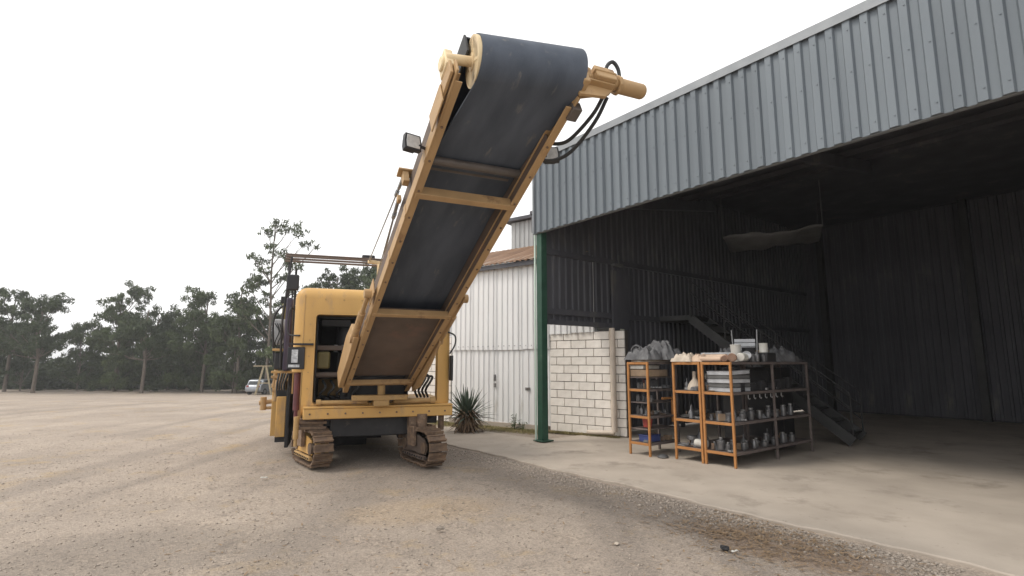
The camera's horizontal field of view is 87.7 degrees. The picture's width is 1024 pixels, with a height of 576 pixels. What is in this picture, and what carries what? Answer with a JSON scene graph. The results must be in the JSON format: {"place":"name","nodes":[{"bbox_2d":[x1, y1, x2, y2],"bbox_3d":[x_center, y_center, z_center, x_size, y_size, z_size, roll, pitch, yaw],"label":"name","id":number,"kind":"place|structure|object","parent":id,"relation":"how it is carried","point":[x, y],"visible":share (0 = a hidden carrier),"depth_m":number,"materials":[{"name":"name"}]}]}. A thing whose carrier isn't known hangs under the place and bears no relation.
{"place":"outdoors","nodes":[
{"label":"outdoors","id":0,"kind":"place"},
{"bbox_2d":[0,0,864,361],"label":"sky","id":1,"kind":"structure","parent":0,"point":[146,143],"materials":[{"name":"white"}]},
{"bbox_2d":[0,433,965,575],"bbox_3d":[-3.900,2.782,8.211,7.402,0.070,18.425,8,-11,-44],"label":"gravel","id":2,"kind":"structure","parent":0,"point":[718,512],"depth_m":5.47,"materials":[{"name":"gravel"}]},
{"bbox_2d":[0,387,995,575],"bbox_3d":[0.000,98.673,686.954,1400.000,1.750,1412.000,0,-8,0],"label":"ground","id":3,"kind":"structure","parent":0,"point":[146,416],"depth_m":5.87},
{"bbox_2d":[0,287,52,391],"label":"tree","id":4,"kind":"object","parent":3,"relation":"on","point":[6,309],"visible":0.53,"depth_m":62.48,"materials":[{"name":"green plant"}]},
{"bbox_2d":[0,325,52,390],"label":"tree","id":5,"kind":"object","parent":3,"relation":"on","point":[17,366],"visible":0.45,"depth_m":63.93,"materials":[{"name":"green plant"}]},
{"bbox_2d":[0,291,74,392],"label":"tree","id":6,"kind":"object","parent":3,"relation":"on","point":[42,345],"visible":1,"depth_m":59.29,"materials":[{"name":"green plant"}]},
{"bbox_2d":[41,318,108,390],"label":"tree","id":7,"kind":"object","parent":3,"relation":"on","point":[76,335],"visible":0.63,"depth_m":65.32,"materials":[{"name":"green plant"}]},
{"bbox_2d":[82,329,142,390],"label":"tree","id":8,"kind":"object","parent":3,"relation":"on","point":[110,381],"visible":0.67,"depth_m":63.21,"materials":[{"name":"green plant"}]},
{"bbox_2d":[92,280,159,390],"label":"tree","id":9,"kind":"object","parent":3,"relation":"on","point":[110,314],"visible":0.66,"depth_m":63.32,"materials":[{"name":"green plant"}]},
{"bbox_2d":[0,339,270,389],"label":"woodland","id":10,"kind":"object","parent":3,"relation":"on","point":[57,383],"visible":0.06,"depth_m":67.83,"materials":[{"name":"green plant"}]},
{"bbox_2d":[93,303,188,392],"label":"tree","id":11,"kind":"object","parent":3,"relation":"on","point":[137,329],"visible":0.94,"depth_m":59.62,"materials":[{"name":"green plant"}]},
{"bbox_2d":[129,319,200,391],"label":"tree","id":12,"kind":"object","parent":3,"relation":"on","point":[155,385],"visible":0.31,"depth_m":63.68,"materials":[{"name":"green plant"}]},
{"bbox_2d":[161,328,228,391],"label":"tree","id":13,"kind":"object","parent":3,"relation":"on","point":[193,381],"visible":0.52,"depth_m":62.11,"materials":[{"name":"green plant"}]},
{"bbox_2d":[166,285,230,391],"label":"tree","id":14,"kind":"object","parent":3,"relation":"on","point":[195,318],"visible":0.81,"depth_m":60.49,"materials":[{"name":"green plant"}]},
{"bbox_2d":[202,320,263,392],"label":"tree","id":15,"kind":"object","parent":3,"relation":"on","point":[242,352],"visible":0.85,"depth_m":59.22,"materials":[{"name":"green plant"}]},
{"bbox_2d":[205,311,262,390],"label":"tree","id":16,"kind":"object","parent":3,"relation":"on","point":[228,368],"visible":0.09,"depth_m":62.42,"materials":[{"name":"green plant"}]},
{"bbox_2d":[205,277,271,392],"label":"tree","id":17,"kind":"object","parent":3,"relation":"on","point":[235,305],"visible":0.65,"depth_m":59.84,"materials":[{"name":"green plant"}]},
{"bbox_2d":[239,313,272,378],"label":"tree","id":18,"kind":"object","parent":3,"relation":"on","point":[261,361],"visible":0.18,"depth_m":62.72,"materials":[{"name":"green plant"}]},
{"bbox_2d":[245,379,272,394],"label":"parked car","id":19,"kind":"object","parent":3,"relation":"on","point":[251,386],"visible":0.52,"depth_m":54.96,"materials":[{"name":"silver metal"}]},
{"bbox_2d":[253,365,271,394],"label":"timber trestle","id":20,"kind":"object","parent":3,"relation":"on","point":[261,373],"visible":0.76,"depth_m":53.91,"materials":[{"name":"brown wood"}]},
{"bbox_2d":[262,309,283,376],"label":"tree","id":21,"kind":"object","parent":3,"relation":"on","point":[278,316],"visible":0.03,"depth_m":60.40,"materials":[{"name":"green plant"}]},
{"bbox_2d":[236,218,320,393],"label":"eucalyptus tree","id":22,"kind":"object","parent":3,"relation":"on","point":[269,233],"visible":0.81,"depth_m":58.68,"materials":[{"name":"green plant"}]},
{"bbox_2d":[256,345,302,377],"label":"tree","id":23,"kind":"object","parent":3,"relation":"on","point":[269,352],"visible":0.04,"depth_m":55.46,"materials":[{"name":"green plant"}]},
{"bbox_2d":[301,282,329,289],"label":"tree","id":24,"kind":"object","parent":3,"relation":"on","point":[312,285],"visible":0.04,"depth_m":64.96,"materials":[{"name":"green plant"}]},
{"bbox_2d":[315,268,363,289],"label":"tree","id":25,"kind":"object","parent":3,"relation":"on","point":[351,282],"visible":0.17,"depth_m":62.44,"materials":[{"name":"green plant"}]},
{"bbox_2d":[337,264,376,286],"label":"tree","id":26,"kind":"object","parent":3,"relation":"on","point":[366,272],"visible":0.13,"depth_m":63.36,"materials":[{"name":"green plant"}]},
{"bbox_2d":[357,270,376,289],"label":"tree","id":27,"kind":"object","parent":3,"relation":"on","point":[366,279],"visible":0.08,"depth_m":59.22,"materials":[{"name":"green plant"}]},
{"bbox_2d":[436,526,444,530],"bbox_3d":[-0.696,2.334,5.177,0.092,0.036,0.045,3,-9,-22],"label":"stone","id":28,"kind":"object","parent":3,"relation":"on","point":[438,528],"visible":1,"depth_m":5.17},
{"bbox_2d":[259,33,646,467],"bbox_3d":[-1.970,0.654,8.438,3.083,4.225,10.374,4,-9,-28],"label":"milling machine","id":29,"kind":"object","parent":3,"relation":"on","point":[504,110],"visible":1,"depth_m":6.29,"materials":[{"name":"paint"}]},
{"bbox_2d":[445,385,496,433],"bbox_3d":[-1.042,2.905,12.433,1.483,1.342,1.601,0,-8,0],"label":"agave plant","id":30,"kind":"object","parent":3,"relation":"on","point":[466,416],"visible":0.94,"depth_m":12.31,"materials":[{"name":"green plant"}]},
{"bbox_2d":[507,413,521,428],"bbox_3d":[0.058,3.253,12.986,0.342,0.400,0.557,-4,-9,28],"label":"weed plant","id":31,"kind":"object","parent":3,"relation":"on","point":[513,425],"visible":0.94,"depth_m":12.93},
{"bbox_2d":[408,214,628,437],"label":"white warehouse","id":32,"kind":"structure","parent":3,"relation":"on","point":[493,351],"depth_m":13.28,"materials":[{"name":"metal"}]},
{"bbox_2d":[427,421,620,437],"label":"dry grass","id":33,"kind":"structure","parent":3,"relation":"on","point":[501,429],"depth_m":12.54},
{"bbox_2d":[160,475,935,575],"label":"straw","id":34,"kind":"object","parent":3,"relation":"on","point":[757,537],"visible":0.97,"depth_m":4.81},
{"bbox_2d":[720,545,729,550],"bbox_3d":[1.839,2.248,4.608,0.083,0.049,0.070,-6,-10,37],"label":"stone","id":35,"kind":"object","parent":3,"relation":"on","point":[724,548],"visible":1,"depth_m":4.59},
{"bbox_2d":[438,410,1023,575],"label":"concrete apron","id":36,"kind":"object","parent":3,"relation":"on","point":[951,491],"visible":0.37,"depth_m":7.52,"materials":[{"name":"concrete"}]},
{"bbox_2d":[627,362,680,456],"bbox_3d":[2.549,2.140,9.602,0.850,1.600,0.468,6,-10,-37],"label":"storage rack","id":37,"kind":"object","parent":36,"relation":"on","point":[658,426],"visible":0.82,"depth_m":9.45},
{"bbox_2d":[636,405,639,413],"bbox_3d":[2.270,2.181,9.558,0.078,0.146,0.080,6,-10,-37],"label":"engine part","id":38,"kind":"object","parent":37,"relation":"on","point":[638,409],"visible":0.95,"depth_m":9.53,"materials":[{"name":"grey metal"}]},
{"bbox_2d":[636,394,640,400],"bbox_3d":[2.271,1.972,9.588,0.078,0.120,0.080,6,-10,-37],"label":"engine part","id":39,"kind":"object","parent":37,"relation":"on","point":[638,397],"visible":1,"depth_m":9.56,"materials":[{"name":"grey metal"}]},
{"bbox_2d":[640,404,643,414],"bbox_3d":[2.308,2.153,9.477,0.077,0.188,0.079,-2,-8,17],"label":"oil can","id":40,"kind":"object","parent":37,"relation":"on","point":[641,410],"visible":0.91,"depth_m":9.44,"materials":[{"name":"grey metal"}]},
{"bbox_2d":[642,419,651,426],"bbox_3d":[2.374,2.352,9.347,0.189,0.165,0.192,6,-10,-37],"label":"bucket","id":41,"kind":"object","parent":37,"relation":"on","point":[645,422],"visible":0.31,"depth_m":9.29,"materials":[{"name":"red plastic"}]},
{"bbox_2d":[630,369,666,376],"bbox_3d":[2.470,1.532,9.626,0.550,0.120,0.400,6,-10,-37],"label":"crate","id":42,"kind":"object","parent":37,"relation":"on","point":[652,372],"visible":1,"depth_m":9.48,"materials":[{"name":"wood"}]},
{"bbox_2d":[629,365,659,368],"bbox_3d":[2.400,1.430,9.649,0.470,0.060,0.320,6,-10,-37],"label":"tray","id":43,"kind":"object","parent":42,"relation":"on","point":[643,366],"visible":0.97,"depth_m":9.53,"materials":[{"name":"white plastic"}]},
{"bbox_2d":[638,433,660,441],"bbox_3d":[2.417,2.629,9.367,0.320,0.115,0.240,6,-10,-37],"label":"tub","id":44,"kind":"object","parent":37,"relation":"on","point":[654,437],"visible":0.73,"depth_m":9.31,"materials":[{"name":"blue plastic"}]},
{"bbox_2d":[631,360,669,361],"bbox_3d":[2.510,1.325,9.693,0.600,0.036,0.410,6,-10,-37],"label":"board stack","id":45,"kind":"object","parent":37,"relation":"on","point":[650,361],"visible":0.86,"depth_m":9.53,"materials":[{"name":"wood"}]},
{"bbox_2d":[624,346,661,359],"bbox_3d":[2.460,1.179,9.690,0.679,0.249,0.658,6,-10,-37],"label":"tarpaulin heap","id":46,"kind":"object","parent":45,"relation":"on","point":[636,353],"visible":0.9,"depth_m":9.49,"materials":[{"name":"grey fabric"}]},
{"bbox_2d":[648,340,681,359],"bbox_3d":[2.770,1.135,9.809,0.626,0.367,0.677,6,-10,-37],"label":"tarpaulin heap","id":47,"kind":"object","parent":45,"relation":"on","point":[667,350],"visible":0.67,"depth_m":9.61,"materials":[{"name":"grey fabric"}]},
{"bbox_2d":[649,379,657,385],"bbox_3d":[2.569,1.736,9.674,0.200,0.150,0.040,6,-10,-37],"label":"book","id":48,"kind":"object","parent":37,"relation":"on","point":[653,382],"visible":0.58,"depth_m":9.66,"materials":[{"name":"grey paper"}]},
{"bbox_2d":[660,384,669,387],"bbox_3d":[2.769,1.775,9.666,0.154,0.070,0.166,5,-10,-33],"label":"rag","id":49,"kind":"object","parent":37,"relation":"on","point":[665,386],"visible":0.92,"depth_m":9.62,"materials":[{"name":"grey fabric"}]},
{"bbox_2d":[661,397,673,421],"bbox_3d":[2.784,2.168,9.514,0.320,0.440,0.040,6,-10,-37],"label":"clamp","id":50,"kind":"object","parent":37,"relation":"hanging from","point":[664,398],"visible":0.76,"depth_m":9.57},
{"bbox_2d":[664,435,671,439],"bbox_3d":[2.785,2.667,9.532,0.104,0.084,0.108,5,-9,-31],"label":"carton","id":51,"kind":"object","parent":37,"relation":"on","point":[668,437],"visible":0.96,"depth_m":9.49,"materials":[{"name":"cardboard"}]},
{"bbox_2d":[657,454,668,458],"bbox_3d":[2.545,2.834,9.005,0.197,0.060,0.197,6,-10,-37],"label":"iron pad","id":52,"kind":"object","parent":36,"relation":"on","point":[663,456],"visible":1,"depth_m":8.95,"materials":[{"name":"grey metal"}]},
{"bbox_2d":[672,362,777,463],"bbox_3d":[3.914,2.136,9.575,2.600,1.600,0.538,6,-10,-37],"label":"storage rack","id":53,"kind":"object","parent":36,"relation":"on","point":[700,421],"visible":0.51,"depth_m":8.92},
{"bbox_2d":[670,352,693,361],"bbox_3d":[2.965,1.170,9.075,0.379,0.166,0.400,6,-10,-37],"label":"sack","id":54,"kind":"object","parent":53,"relation":"on","point":[683,357],"visible":0.87,"depth_m":9.00,"materials":[{"name":"beige fabric"}]},
{"bbox_2d":[688,405,693,417],"bbox_3d":[2.970,2.055,8.850,0.087,0.208,0.085,-3,-9,22],"label":"oil can","id":55,"kind":"object","parent":53,"relation":"on","point":[690,413],"visible":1,"depth_m":8.82,"materials":[{"name":"grey metal"}]},
{"bbox_2d":[687,435,696,444],"bbox_3d":[3.003,2.538,8.893,0.170,0.170,0.170,6,-10,-37],"label":"gear case","id":56,"kind":"object","parent":53,"relation":"on","point":[692,438],"visible":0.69,"depth_m":8.84,"materials":[{"name":"grey metal"}]},
{"bbox_2d":[687,371,697,389],"bbox_3d":[3.064,1.557,8.950,0.247,0.310,0.250,6,-10,-37],"label":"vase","id":57,"kind":"object","parent":53,"relation":"on","point":[693,382],"visible":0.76,"depth_m":8.91,"materials":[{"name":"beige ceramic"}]},
{"bbox_2d":[690,386,701,390],"bbox_3d":[3.052,1.655,8.805,0.185,0.068,0.160,2,-8,-15],"label":"rag","id":58,"kind":"object","parent":53,"relation":"on","point":[695,388],"visible":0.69,"depth_m":8.74,"materials":[{"name":"grey fabric"}]},
{"bbox_2d":[692,353,704,361],"bbox_3d":[3.132,1.160,8.909,0.343,0.138,0.266,6,-10,-37],"label":"sack","id":59,"kind":"object","parent":53,"relation":"on","point":[695,357],"visible":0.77,"depth_m":8.82,"materials":[{"name":"fabric"}]},
{"bbox_2d":[694,439,708,447],"bbox_3d":[3.093,2.536,8.709,0.124,0.124,0.220,6,-10,-37],"label":"drum roll","id":60,"kind":"object","parent":53,"relation":"on","point":[697,442],"visible":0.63,"depth_m":8.70,"materials":[{"name":"white plastic"}]},
{"bbox_2d":[700,352,730,354],"bbox_3d":[3.732,1.211,9.455,0.560,0.120,0.710,-7,-10,40],"label":"board stack","id":61,"kind":"object","parent":53,"relation":"on","point":[727,353],"visible":0.14,"depth_m":9.18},
{"bbox_2d":[717,347,730,352],"bbox_3d":[3.932,1.192,9.675,0.574,0.288,0.408,6,-10,-37],"label":"sack","id":62,"kind":"object","parent":53,"relation":"on","point":[724,350],"visible":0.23,"depth_m":9.63,"materials":[{"name":"grey fabric"}]},
{"bbox_2d":[731,329,757,351],"bbox_3d":[4.087,1.010,9.357,0.436,0.563,0.300,-3,-9,22],"label":"folded chair","id":63,"kind":"object","parent":53,"relation":"on","point":[745,342],"visible":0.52,"depth_m":9.40,"materials":[{"name":"metal"}]},
{"bbox_2d":[700,362,813,468],"bbox_3d":[4.255,2.077,9.153,2.600,1.600,0.538,6,-10,-37],"label":"storage rack","id":64,"kind":"object","parent":36,"relation":"on","point":[750,450],"visible":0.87,"depth_m":8.65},
{"bbox_2d":[700,356,721,361],"bbox_3d":[3.228,1.151,8.644,0.084,0.084,0.360,7,-10,-40],"label":"paper roll","id":65,"kind":"object","parent":64,"relation":"on","point":[710,358],"visible":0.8,"depth_m":8.62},
{"bbox_2d":[709,414,713,419],"bbox_3d":[3.207,2.075,8.575,0.071,0.100,0.072,6,-10,-37],"label":"can","id":66,"kind":"object","parent":64,"relation":"on","point":[711,416],"visible":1,"depth_m":8.55,"materials":[{"name":"grey metal"}]},
{"bbox_2d":[705,354,727,361],"bbox_3d":[3.346,1.152,8.786,0.120,0.120,0.420,5,-10,-33],"label":"paper roll","id":67,"kind":"object","parent":64,"relation":"on","point":[715,355],"visible":0.12,"depth_m":8.74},
{"bbox_2d":[715,411,721,420],"bbox_3d":[3.296,2.039,8.496,0.102,0.150,0.103,6,-10,-37],"label":"can","id":68,"kind":"object","parent":64,"relation":"on","point":[718,412],"visible":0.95,"depth_m":8.46,"materials":[{"name":"grey metal"}]},
{"bbox_2d":[717,437,725,449],"bbox_3d":[3.312,2.461,8.449,0.127,0.200,0.130,6,-10,-37],"label":"bottle","id":69,"kind":"object","parent":64,"relation":"on","point":[721,445],"visible":1,"depth_m":8.40,"materials":[{"name":"grey metal"}]},
{"bbox_2d":[718,414,725,420],"bbox_3d":[3.333,2.051,8.465,0.139,0.108,0.104,0,-8,-2],"label":"carton","id":70,"kind":"object","parent":64,"relation":"on","point":[721,417],"visible":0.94,"depth_m":8.42,"materials":[{"name":"cardboard"}]},
{"bbox_2d":[721,355,728,361],"bbox_3d":[3.439,1.132,8.568,0.100,0.100,0.400,-4,-9,28],"label":"clay pipe","id":71,"kind":"object","parent":64,"relation":"on","point":[724,358],"visible":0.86,"depth_m":8.40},
{"bbox_2d":[726,442,730,450],"bbox_3d":[3.373,2.473,8.317,0.078,0.140,0.080,6,-10,-37],"label":"bottle","id":72,"kind":"object","parent":64,"relation":"on","point":[728,446],"visible":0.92,"depth_m":8.29,"materials":[{"name":"grey metal"}]},
{"bbox_2d":[725,413,731,421],"bbox_3d":[3.429,2.038,8.421,0.122,0.130,0.124,6,-10,-37],"label":"can","id":73,"kind":"object","parent":64,"relation":"on","point":[727,415],"visible":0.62,"depth_m":8.38,"materials":[{"name":"grey metal"}]},
{"bbox_2d":[708,387,750,391],"bbox_3d":[3.513,1.639,8.631,0.570,0.060,0.430,6,-10,-38],"label":"tray","id":74,"kind":"object","parent":64,"relation":"on","point":[718,389],"visible":0.74,"depth_m":8.45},
{"bbox_2d":[707,383,750,387],"bbox_3d":[3.513,1.571,8.641,0.570,0.060,0.430,6,-10,-37],"label":"tray","id":75,"kind":"object","parent":74,"relation":"on","point":[727,385],"visible":0.78,"depth_m":8.48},
{"bbox_2d":[707,379,749,382],"bbox_3d":[3.513,1.504,8.650,0.570,0.060,0.430,6,-10,-37],"label":"tray","id":76,"kind":"object","parent":75,"relation":"on","point":[727,380],"visible":0.73,"depth_m":8.49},
{"bbox_2d":[707,374,749,378],"bbox_3d":[3.513,1.437,8.660,0.570,0.060,0.430,6,-10,-38],"label":"tray","id":77,"kind":"object","parent":76,"relation":"on","point":[740,376],"visible":0.8,"depth_m":8.49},
{"bbox_2d":[706,369,748,374],"bbox_3d":[3.512,1.369,8.668,0.570,0.060,0.430,4,-8,-37],"label":"tray","id":78,"kind":"object","parent":77,"relation":"on","point":[723,372],"visible":0.94,"depth_m":8.53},
{"bbox_2d":[727,353,736,361],"bbox_3d":[3.506,1.105,8.484,0.130,0.130,0.400,-4,-9,24],"label":"clay pipe","id":79,"kind":"object","parent":64,"relation":"on","point":[732,357],"visible":1,"depth_m":8.31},
{"bbox_2d":[730,344,740,361],"bbox_3d":[3.779,1.099,9.003,0.180,0.285,0.180,6,-10,-37],"label":"bucket","id":80,"kind":"object","parent":64,"relation":"on","point":[735,349],"visible":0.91,"depth_m":8.94,"materials":[{"name":"white plastic"}]},
{"bbox_2d":[738,383,744,391],"bbox_3d":[3.648,1.590,8.527,0.120,0.128,0.100,6,-10,-37],"label":"parts box","id":81,"kind":"object","parent":64,"relation":"on","point":[742,386],"visible":0.66,"depth_m":8.48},
{"bbox_2d":[739,411,744,418],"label":"jar","id":82,"kind":"object","parent":64,"relation":"on","point":[741,415],"visible":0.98,"depth_m":8.44,"materials":[{"name":"grey metal"}]},
{"bbox_2d":[736,353,748,361],"bbox_3d":[3.724,1.120,8.626,0.140,0.140,0.200,-7,-11,42],"label":"filter drum","id":83,"kind":"object","parent":64,"relation":"on","point":[742,357],"visible":0.94,"depth_m":8.56,"materials":[{"name":"white plastic"}]},
{"bbox_2d":[741,442,746,450],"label":"jar","id":84,"kind":"object","parent":64,"relation":"on","point":[743,446],"visible":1,"depth_m":8.37,"materials":[{"name":"grey metal"}]},
{"bbox_2d":[743,351,750,360],"bbox_3d":[3.851,1.127,8.755,0.140,0.138,0.150,-3,-29,22],"label":"bucket","id":85,"kind":"object","parent":64,"relation":"on","point":[748,354],"visible":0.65,"depth_m":8.71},
{"bbox_2d":[741,347,755,361],"bbox_3d":[4.022,1.130,9.060,0.223,0.240,0.226,6,-10,-37],"label":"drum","id":86,"kind":"object","parent":64,"relation":"on","point":[751,350],"visible":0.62,"depth_m":8.97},
{"bbox_2d":[747,408,753,419],"bbox_3d":[3.862,2.036,8.630,0.094,0.192,0.097,6,-10,-37],"label":"jar","id":87,"kind":"object","parent":64,"relation":"on","point":[750,413],"visible":1,"depth_m":8.59,"materials":[{"name":"grey metal"}]},
{"bbox_2d":[750,383,755,390],"bbox_3d":[3.900,1.617,8.719,0.120,0.127,0.100,6,-10,-37],"label":"parts box","id":88,"kind":"object","parent":64,"relation":"on","point":[752,386],"visible":0.57,"depth_m":8.66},
{"bbox_2d":[750,354,755,361],"bbox_3d":[3.978,1.152,8.819,0.088,0.130,0.090,6,-10,-37],"label":"metal part","id":89,"kind":"object","parent":64,"relation":"on","point":[753,358],"visible":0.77,"depth_m":8.78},
{"bbox_2d":[752,439,756,448],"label":"jar","id":90,"kind":"object","parent":64,"relation":"on","point":[754,445],"visible":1,"depth_m":8.57,"materials":[{"name":"grey metal"}]},
{"bbox_2d":[754,352,759,361],"bbox_3d":[4.079,1.146,8.885,0.078,0.160,0.080,6,-10,-37],"label":"metal part","id":91,"kind":"object","parent":64,"relation":"on","point":[756,354],"visible":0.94,"depth_m":8.85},
{"bbox_2d":[756,410,761,418],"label":"jar","id":92,"kind":"object","parent":64,"relation":"on","point":[759,414],"visible":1,"depth_m":8.76,"materials":[{"name":"grey metal"}]},
{"bbox_2d":[756,380,764,389],"bbox_3d":[4.153,1.627,8.914,0.120,0.161,0.100,6,-10,-37],"label":"parts box","id":93,"kind":"object","parent":64,"relation":"on","point":[760,384],"visible":0.97,"depth_m":8.88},
{"bbox_2d":[761,353,764,361],"bbox_3d":[4.243,1.172,8.997,0.088,0.140,0.090,6,-10,-37],"label":"metal part","id":94,"kind":"object","parent":64,"relation":"on","point":[762,357],"visible":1,"depth_m":8.96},
{"bbox_2d":[761,439,767,446],"bbox_3d":[4.153,2.553,8.784,0.095,0.111,0.098,6,-10,-37],"label":"jar","id":95,"kind":"object","parent":64,"relation":"on","point":[763,442],"visible":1,"depth_m":8.75,"materials":[{"name":"grey metal"}]},
{"bbox_2d":[763,433,768,444],"bbox_3d":[4.248,2.529,8.925,0.071,0.197,0.073,6,-10,-37],"label":"jar","id":96,"kind":"object","parent":64,"relation":"on","point":[765,436],"visible":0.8,"depth_m":8.90,"materials":[{"name":"grey metal"}]},
{"bbox_2d":[758,353,775,361],"bbox_3d":[4.310,1.184,9.123,0.300,0.150,0.260,6,-10,-37],"label":"wooden box","id":97,"kind":"object","parent":64,"relation":"on","point":[770,357],"visible":0.61,"depth_m":9.01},
{"bbox_2d":[758,343,767,352],"bbox_3d":[4.310,1.026,9.145,0.142,0.160,0.144,6,-10,-37],"label":"bucket","id":98,"kind":"object","parent":97,"relation":"on","point":[763,347],"visible":1,"depth_m":9.09,"materials":[{"name":"white plastic"}]},
{"bbox_2d":[765,410,769,417],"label":"jar","id":99,"kind":"object","parent":64,"relation":"on","point":[767,413],"visible":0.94,"depth_m":8.92,"materials":[{"name":"grey metal"}]},
{"bbox_2d":[765,405,771,416],"bbox_3d":[4.364,2.098,9.076,0.087,0.194,0.089,6,-10,-37],"label":"jar","id":100,"kind":"object","parent":64,"relation":"on","point":[768,407],"visible":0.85,"depth_m":9.05,"materials":[{"name":"grey metal"}]},
{"bbox_2d":[766,428,770,441],"bbox_3d":[4.457,2.565,9.307,0.094,0.225,0.092,2,-8,-12],"label":"oil can","id":101,"kind":"object","parent":64,"relation":"on","point":[768,434],"visible":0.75,"depth_m":9.26,"materials":[{"name":"grey metal"}]},
{"bbox_2d":[770,437,775,444],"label":"jar","id":102,"kind":"object","parent":64,"relation":"on","point":[772,439],"visible":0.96,"depth_m":8.95,"materials":[{"name":"grey metal"}]},
{"bbox_2d":[756,345,800,361],"bbox_3d":[4.750,1.176,9.644,0.902,0.311,0.585,6,-10,-37],"label":"tarpaulin heap","id":103,"kind":"object","parent":64,"relation":"on","point":[783,354],"visible":0.6,"depth_m":9.47,"materials":[{"name":"grey fabric"}]},
{"bbox_2d":[774,380,783,388],"bbox_3d":[4.657,1.680,9.298,0.120,0.162,0.100,6,-10,-37],"label":"parts box","id":104,"kind":"object","parent":64,"relation":"on","point":[779,384],"visible":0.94,"depth_m":9.26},
{"bbox_2d":[780,405,785,415],"bbox_3d":[4.715,2.129,9.280,0.074,0.188,0.076,6,-10,-37],"label":"jar","id":105,"kind":"object","parent":64,"relation":"on","point":[782,408],"visible":1,"depth_m":9.25,"materials":[{"name":"grey metal"}]},
{"bbox_2d":[780,432,785,442],"bbox_3d":[4.657,2.570,9.174,0.088,0.185,0.090,6,-10,-37],"label":"jar","id":106,"kind":"object","parent":64,"relation":"on","point":[782,437],"visible":1,"depth_m":9.14,"materials":[{"name":"grey metal"}]},
{"bbox_2d":[788,403,792,414],"bbox_3d":[4.928,2.146,9.444,0.080,0.199,0.082,6,-10,-37],"label":"jar","id":107,"kind":"object","parent":64,"relation":"on","point":[790,409],"visible":1,"depth_m":9.41,"materials":[{"name":"grey metal"}]},
{"bbox_2d":[789,432,794,441],"bbox_3d":[4.909,2.611,9.364,0.089,0.157,0.091,6,-10,-37],"label":"jar","id":108,"kind":"object","parent":64,"relation":"on","point":[791,437],"visible":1,"depth_m":9.33,"materials":[{"name":"grey metal"}]},
{"bbox_2d":[721,367,795,449],"bbox_3d":[4.832,2.316,10.498,0.820,1.500,1.000,6,-10,-37],"label":"storage rack","id":109,"kind":"object","parent":36,"relation":"on","point":[758,403],"depth_m":10.14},
{"bbox_2d":[530,0,1023,441],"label":"open shed","id":110,"kind":"structure","parent":36,"relation":"on","point":[894,129],"depth_m":13.16,"materials":[{"name":"metal"}]},
{"bbox_2d":[720,185,822,252],"bbox_3d":[6.146,-1.544,12.663,2.011,1.230,1.712,-4,-9,27],"label":"tarpaulin","id":111,"kind":"object","parent":110,"relation":"hanging from","point":[809,234],"visible":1,"depth_m":12.29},
{"bbox_2d":[659,280,866,445],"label":"steel staircase","id":112,"kind":"structure","parent":0,"point":[837,424],"depth_m":11.59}
]}

